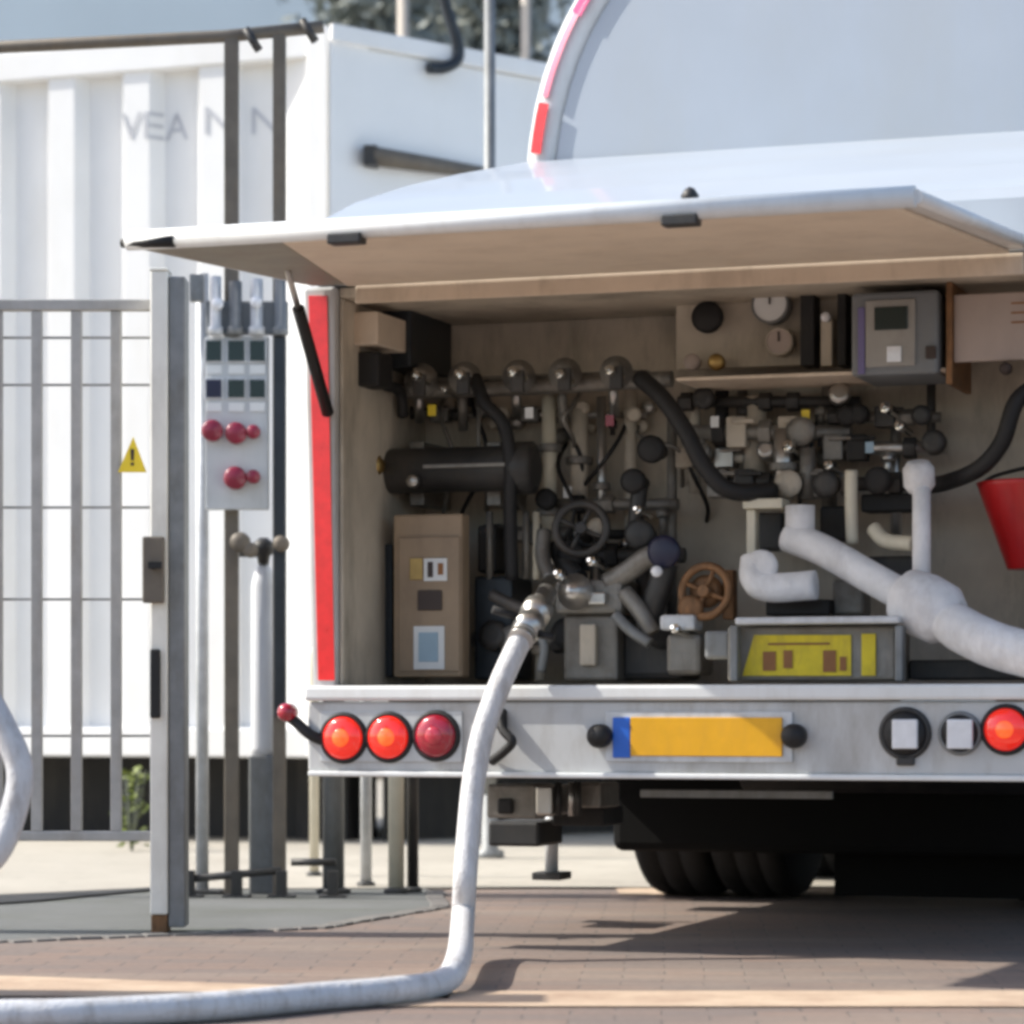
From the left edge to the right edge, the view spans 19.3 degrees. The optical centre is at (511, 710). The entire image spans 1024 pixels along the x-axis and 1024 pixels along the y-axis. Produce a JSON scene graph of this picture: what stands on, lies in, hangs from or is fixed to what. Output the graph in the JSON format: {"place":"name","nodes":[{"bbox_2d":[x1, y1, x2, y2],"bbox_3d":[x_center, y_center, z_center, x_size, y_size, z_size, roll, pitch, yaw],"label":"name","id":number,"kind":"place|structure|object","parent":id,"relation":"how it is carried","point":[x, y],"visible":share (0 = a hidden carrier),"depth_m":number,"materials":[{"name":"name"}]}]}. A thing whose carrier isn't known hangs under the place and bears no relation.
{"place":"outdoors","nodes":[
{"label":"outdoors","id":0,"kind":"place"},
{"bbox_2d":[0,779,833,893],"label":"pavement","id":1,"kind":"structure","parent":0,"point":[593,859],"depth_m":13.23,"materials":[{"name":"concrete"}]},
{"bbox_2d":[0,887,149,902],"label":"drain channel","id":2,"kind":"object","parent":1,"relation":"on","point":[25,896],"visible":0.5,"depth_m":11.08,"materials":[{"name":"metal"}]},
{"bbox_2d":[109,766,149,850],"bbox_3d":[-1.840,0.479,14.595,0.213,0.424,0.183,0,0,-29],"label":"weed","id":3,"kind":"object","parent":1,"relation":"on","point":[133,778],"visible":0.67,"depth_m":14.60,"materials":[{"name":"green plant"}]},
{"bbox_2d":[0,18,323,894],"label":"pipe portal","id":4,"kind":"object","parent":1,"relation":"on","point":[230,40],"visible":0.62,"depth_m":11.20,"materials":[{"name":"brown metal"}]},
{"bbox_2d":[190,274,289,716],"bbox_3d":[-1.008,-0.796,11.140,0.374,1.640,0.110,0,0,0],"label":"control panel","id":5,"kind":"object","parent":4,"relation":"attached to","point":[235,430],"visible":1,"depth_m":11.14,"materials":[{"name":"metal"}]},
{"bbox_2d":[204,339,223,362],"bbox_3d":[-1.105,-1.332,11.143,0.071,0.090,0.013,0,0,0],"label":"window","id":6,"kind":"structure","parent":5,"relation":"in","point":[213,348],"depth_m":11.14,"materials":[{"name":"glass"}]},
{"bbox_2d":[204,378,223,399],"bbox_3d":[-1.105,-1.192,11.143,0.071,0.081,0.013,0,0,0],"label":"window","id":7,"kind":"structure","parent":5,"relation":"in","point":[213,387],"depth_m":11.14,"materials":[{"name":"glass"}]},
{"bbox_2d":[226,339,246,362],"bbox_3d":[-1.022,-1.332,11.143,0.076,0.090,0.013,0,0,0],"label":"window","id":8,"kind":"structure","parent":5,"relation":"in","point":[236,349],"depth_m":11.14,"materials":[{"name":"glass"}]},
{"bbox_2d":[226,378,246,399],"bbox_3d":[-1.022,-1.192,11.143,0.076,0.081,0.013,0,0,0],"label":"window","id":9,"kind":"structure","parent":5,"relation":"in","point":[236,388],"depth_m":11.14,"materials":[{"name":"glass"}]},
{"bbox_2d":[248,339,266,362],"bbox_3d":[-0.943,-1.332,11.143,0.071,0.090,0.013,0,0,0],"label":"window","id":10,"kind":"structure","parent":5,"relation":"in","point":[257,348],"depth_m":11.14,"materials":[{"name":"glass"}]},
{"bbox_2d":[248,378,266,399],"bbox_3d":[-0.943,-1.192,11.143,0.071,0.081,0.013,0,0,0],"label":"window","id":11,"kind":"structure","parent":5,"relation":"in","point":[257,387],"depth_m":11.14,"materials":[{"name":"glass"}]},
{"bbox_2d":[0,26,376,839],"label":"container","id":12,"kind":"object","parent":1,"relation":"on","point":[102,152],"visible":0.37,"depth_m":15.80,"materials":[{"name":"white metal"}]},
{"bbox_2d":[307,648,321,875],"bbox_3d":[-0.815,0.215,12.400,0.062,0.950,0.063,0,0,0],"label":"bollard","id":13,"kind":"object","parent":1,"relation":"on","point":[313,818],"visible":0.53,"depth_m":12.38,"materials":[{"name":"beige metal"}]},
{"bbox_2d":[357,701,374,885],"bbox_3d":[-0.568,0.240,11.700,0.071,0.900,0.071,0,0,0],"label":"bollard","id":14,"kind":"object","parent":1,"relation":"on","point":[365,831],"visible":0.39,"depth_m":11.68,"materials":[{"name":"metal"}]},
{"bbox_2d":[277,0,483,778],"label":"tree","id":15,"kind":"object","parent":1,"relation":"on","point":[377,15],"visible":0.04,"depth_m":29.68,"materials":[{"name":"green plant"}]},
{"bbox_2d":[397,0,408,36],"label":"lamp post","id":16,"kind":"object","parent":1,"relation":"on","point":[403,18],"depth_m":20.46,"materials":[{"name":"metal"}]},
{"bbox_2d":[330,24,613,840],"bbox_3d":[-0.086,-1.394,17.025,3.600,4.169,1.680,0,0,-41],"label":"annex","id":17,"kind":"object","parent":1,"relation":"on","point":[402,99],"visible":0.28,"depth_m":15.64,"materials":[{"name":"white metal"}]},
{"bbox_2d":[363,145,483,174],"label":"horizontal pipe","id":18,"kind":"structure","parent":17,"relation":"attached to","point":[375,157],"depth_m":15.47,"materials":[{"name":"grey metal"}]},
{"bbox_2d":[426,0,464,73],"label":"cable conduit","id":19,"kind":"object","parent":17,"relation":"attached to","point":[455,61],"visible":1,"depth_m":15.67,"materials":[{"name":"black metal"}]},
{"bbox_2d":[414,2,540,42],"bbox_3d":[-0.816,-3.897,33.062,2.839,9.180,2.648,0,0,0],"label":"tree","id":20,"kind":"object","parent":1,"relation":"on","point":[423,13],"depth_m":32.73,"materials":[{"name":"green plant"}]},
{"bbox_2d":[479,0,503,858],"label":"lamp post","id":21,"kind":"object","parent":1,"relation":"on","point":[487,851],"visible":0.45,"depth_m":13.88,"materials":[{"name":"metal"}]},
{"bbox_2d":[424,0,573,62],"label":"tree","id":22,"kind":"object","parent":1,"relation":"on","point":[507,28],"visible":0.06,"depth_m":30.71,"materials":[{"name":"green plant"}]},
{"bbox_2d":[521,0,530,59],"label":"lamp post","id":23,"kind":"object","parent":1,"relation":"on","point":[525,29],"depth_m":20.47,"materials":[{"name":"metal"}]},
{"bbox_2d":[0,0,994,700],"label":"sky","id":24,"kind":"structure","parent":0,"point":[46,18],"depth_m":40.00,"materials":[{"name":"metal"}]},
{"bbox_2d":[0,887,1023,1023],"bbox_3d":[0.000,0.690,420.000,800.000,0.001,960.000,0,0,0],"label":"ground","id":25,"kind":"structure","parent":0,"point":[568,939],"depth_m":8.47,"materials":[{"name":"brick"}]},
{"bbox_2d":[0,888,430,939],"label":"concrete slab","id":26,"kind":"structure","parent":25,"relation":"on","point":[119,913],"depth_m":10.26,"materials":[{"name":"grey concrete"}]},
{"bbox_2d":[142,267,188,932],"bbox_3d":[-1.073,-0.338,9.297,0.127,2.055,0.205,0,0,0],"label":"gate post","id":27,"kind":"object","parent":26,"relation":"on","point":[165,569],"visible":1,"depth_m":9.28,"materials":[{"name":"grey metal"}]},
{"bbox_2d":[0,299,149,840],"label":"gate leaf","id":28,"kind":"object","parent":27,"relation":"attached to","point":[132,459],"visible":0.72,"depth_m":9.40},
{"bbox_2d":[195,273,223,894],"bbox_3d":[-1.159,-0.472,11.260,0.160,2.324,0.160,0,0,0],"label":"steel pipe","id":29,"kind":"object","parent":26,"relation":"on","point":[202,689],"visible":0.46,"depth_m":11.24,"materials":[{"name":"grey metal"}]},
{"bbox_2d":[0,890,450,942],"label":"kerb","id":30,"kind":"structure","parent":26,"relation":"on","point":[436,899],"depth_m":9.43,"materials":[{"name":"concrete"}]},
{"bbox_2d":[239,538,272,892],"bbox_3d":[-0.955,0.020,11.316,0.146,1.339,0.103,0,0,0],"label":"vertical pipe","id":31,"kind":"object","parent":26,"relation":"on","point":[260,806],"visible":0.75,"depth_m":11.27,"materials":[{"name":"metal"}]},
{"bbox_2d":[189,858,346,897],"bbox_3d":[-0.922,0.617,11.050,0.627,0.147,0.100,0,0,0],"label":"base frame","id":32,"kind":"object","parent":26,"relation":"on","point":[236,877],"visible":0.86,"depth_m":11.03,"materials":[{"name":"metal"}]},
{"bbox_2d":[316,701,350,893],"bbox_3d":[-0.671,0.215,11.300,0.129,0.950,0.129,0,0,0],"label":"bollard","id":33,"kind":"object","parent":26,"relation":"on","point":[333,816],"visible":0.31,"depth_m":11.27,"materials":[{"name":"metal"}]},
{"bbox_2d":[383,701,408,893],"bbox_3d":[-0.435,0.215,11.300,0.095,0.950,0.095,0,0,0],"label":"bollard","id":34,"kind":"object","parent":26,"relation":"on","point":[395,835],"visible":0.48,"depth_m":11.27,"materials":[{"name":"beige metal"}]},
{"bbox_2d":[405,777,421,892],"bbox_3d":[-0.375,0.290,11.360,0.069,0.800,0.069,0,0,0],"label":"bollard","id":35,"kind":"object","parent":26,"relation":"on","point":[412,886],"visible":0.59,"depth_m":11.34,"materials":[{"name":"metal"}]},
{"bbox_2d":[0,976,448,998],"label":"paving band","id":36,"kind":"object","parent":25,"relation":"on","point":[31,986],"visible":0.67,"depth_m":7.47,"materials":[{"name":"beige concrete"}]},
{"bbox_2d":[0,583,556,1023],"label":"transfer hose","id":37,"kind":"object","parent":25,"relation":"on","point":[532,618],"visible":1,"depth_m":7.17,"materials":[{"name":"white rubber"}]},
{"bbox_2d":[120,0,1023,900],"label":"tanker truck","id":38,"kind":"object","parent":25,"relation":"on","point":[676,360],"visible":1,"depth_m":8.90,"materials":[{"name":"paint"}]},
{"bbox_2d":[976,466,1023,570],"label":"fire bucket","id":39,"kind":"object","parent":38,"relation":"hanging from","point":[1003,501],"visible":1,"depth_m":8.48,"materials":[{"name":"red paint"}]},
{"bbox_2d":[384,990,1023,1005],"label":"paving band","id":40,"kind":"object","parent":25,"relation":"on","point":[777,998],"visible":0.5,"depth_m":7.16,"materials":[{"name":"beige concrete"}]},
{"bbox_2d":[616,888,834,894],"bbox_3d":[15.200,0.686,11.310,29.604,0.001,0.420,0,0,0],"label":"paving band","id":41,"kind":"object","parent":25,"relation":"on","point":[653,891],"visible":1,"depth_m":11.33,"materials":[{"name":"beige concrete"}]}
]}

